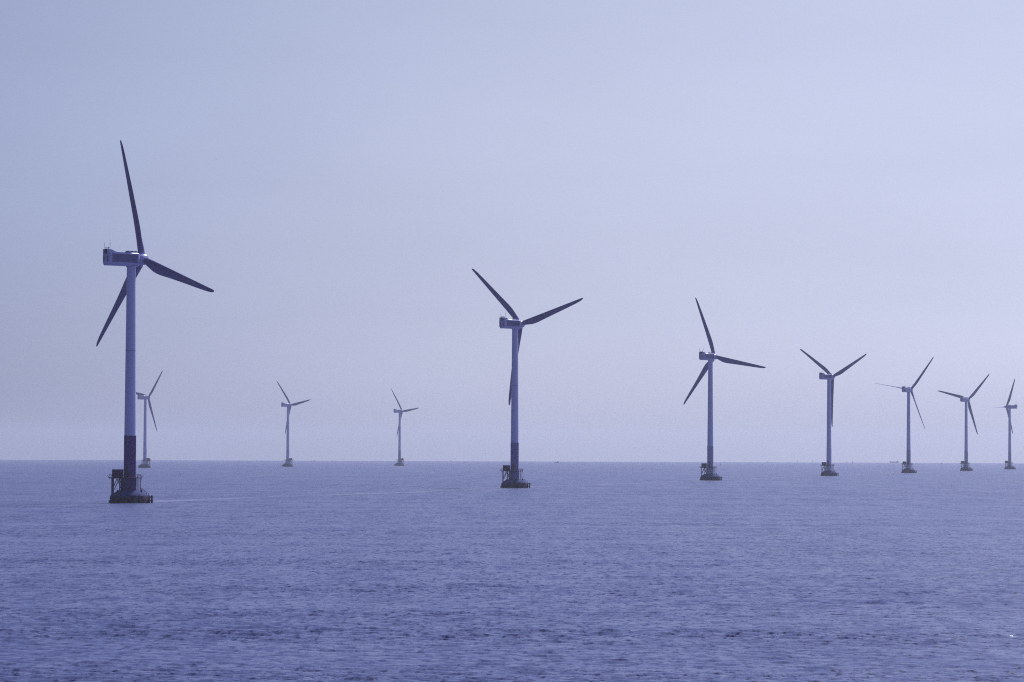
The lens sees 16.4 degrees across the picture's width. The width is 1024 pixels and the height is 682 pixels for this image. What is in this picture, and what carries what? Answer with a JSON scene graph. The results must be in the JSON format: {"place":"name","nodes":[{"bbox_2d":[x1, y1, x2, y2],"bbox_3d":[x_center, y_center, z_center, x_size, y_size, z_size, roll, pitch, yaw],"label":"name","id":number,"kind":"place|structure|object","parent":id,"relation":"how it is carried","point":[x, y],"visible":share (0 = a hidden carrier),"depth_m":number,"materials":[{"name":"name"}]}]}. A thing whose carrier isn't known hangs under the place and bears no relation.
{"place":"outdoors","nodes":[
{"label":"outdoors","id":0,"kind":"place"},
{"bbox_2d":[0,460,1023,681],"bbox_3d":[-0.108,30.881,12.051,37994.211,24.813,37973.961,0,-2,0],"label":"sea","id":1,"kind":"structure","parent":0,"point":[270,571],"depth_m":550.99,"materials":[{"name":"blue liquid"}]},
{"bbox_2d":[136,370,162,467],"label":"wind turbine","id":2,"kind":"object","parent":1,"relation":"in","point":[145,459],"visible":0.94,"depth_m":4501.85,"materials":[{"name":"metal"}]},
{"bbox_2d":[96,140,213,502],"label":"wind turbine","id":3,"kind":"object","parent":1,"relation":"in","point":[134,262],"visible":1,"depth_m":1295.40,"materials":[{"name":"metal"}]},
{"bbox_2d":[277,382,310,466],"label":"wind turbine","id":4,"kind":"object","parent":1,"relation":"in","point":[288,405],"visible":1,"depth_m":5137.20,"materials":[{"name":"metal"}]},
{"bbox_2d":[391,389,417,465],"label":"wind turbine","id":5,"kind":"object","parent":1,"relation":"in","point":[400,411],"visible":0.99,"depth_m":5801.17,"materials":[{"name":"metal"}]},
{"bbox_2d":[472,269,582,487],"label":"wind turbine","id":6,"kind":"object","parent":1,"relation":"in","point":[516,324],"visible":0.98,"depth_m":1930.07,"materials":[{"name":"metal"}]},
{"bbox_2d":[683,298,765,480],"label":"wind turbine","id":7,"kind":"object","parent":1,"relation":"in","point":[710,357],"visible":0.99,"depth_m":2555.91,"materials":[{"name":"metal"}]},
{"bbox_2d":[800,349,865,475],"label":"wind turbine","id":8,"kind":"object","parent":1,"relation":"in","point":[828,467],"visible":0.99,"depth_m":3189.69,"materials":[{"name":"metal"}]},
{"bbox_2d":[876,358,932,472],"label":"wind turbine","id":9,"kind":"object","parent":1,"relation":"in","point":[907,462],"visible":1,"depth_m":3803.95,"materials":[{"name":"metal"}]},
{"bbox_2d":[939,374,988,470],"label":"wind turbine","id":10,"kind":"object","parent":1,"relation":"in","point":[966,465],"visible":0.98,"depth_m":4453.09,"materials":[{"name":"metal"}]},
{"bbox_2d":[996,379,1016,468],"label":"wind turbine","id":11,"kind":"object","parent":1,"relation":"in","point":[1008,462],"visible":0.97,"depth_m":5066.84,"materials":[{"name":"metal"}]},
{"bbox_2d":[0,0,1023,462],"label":"sky","id":12,"kind":"structure","parent":0,"point":[838,182],"materials":[{"name":"blue"}]}
]}

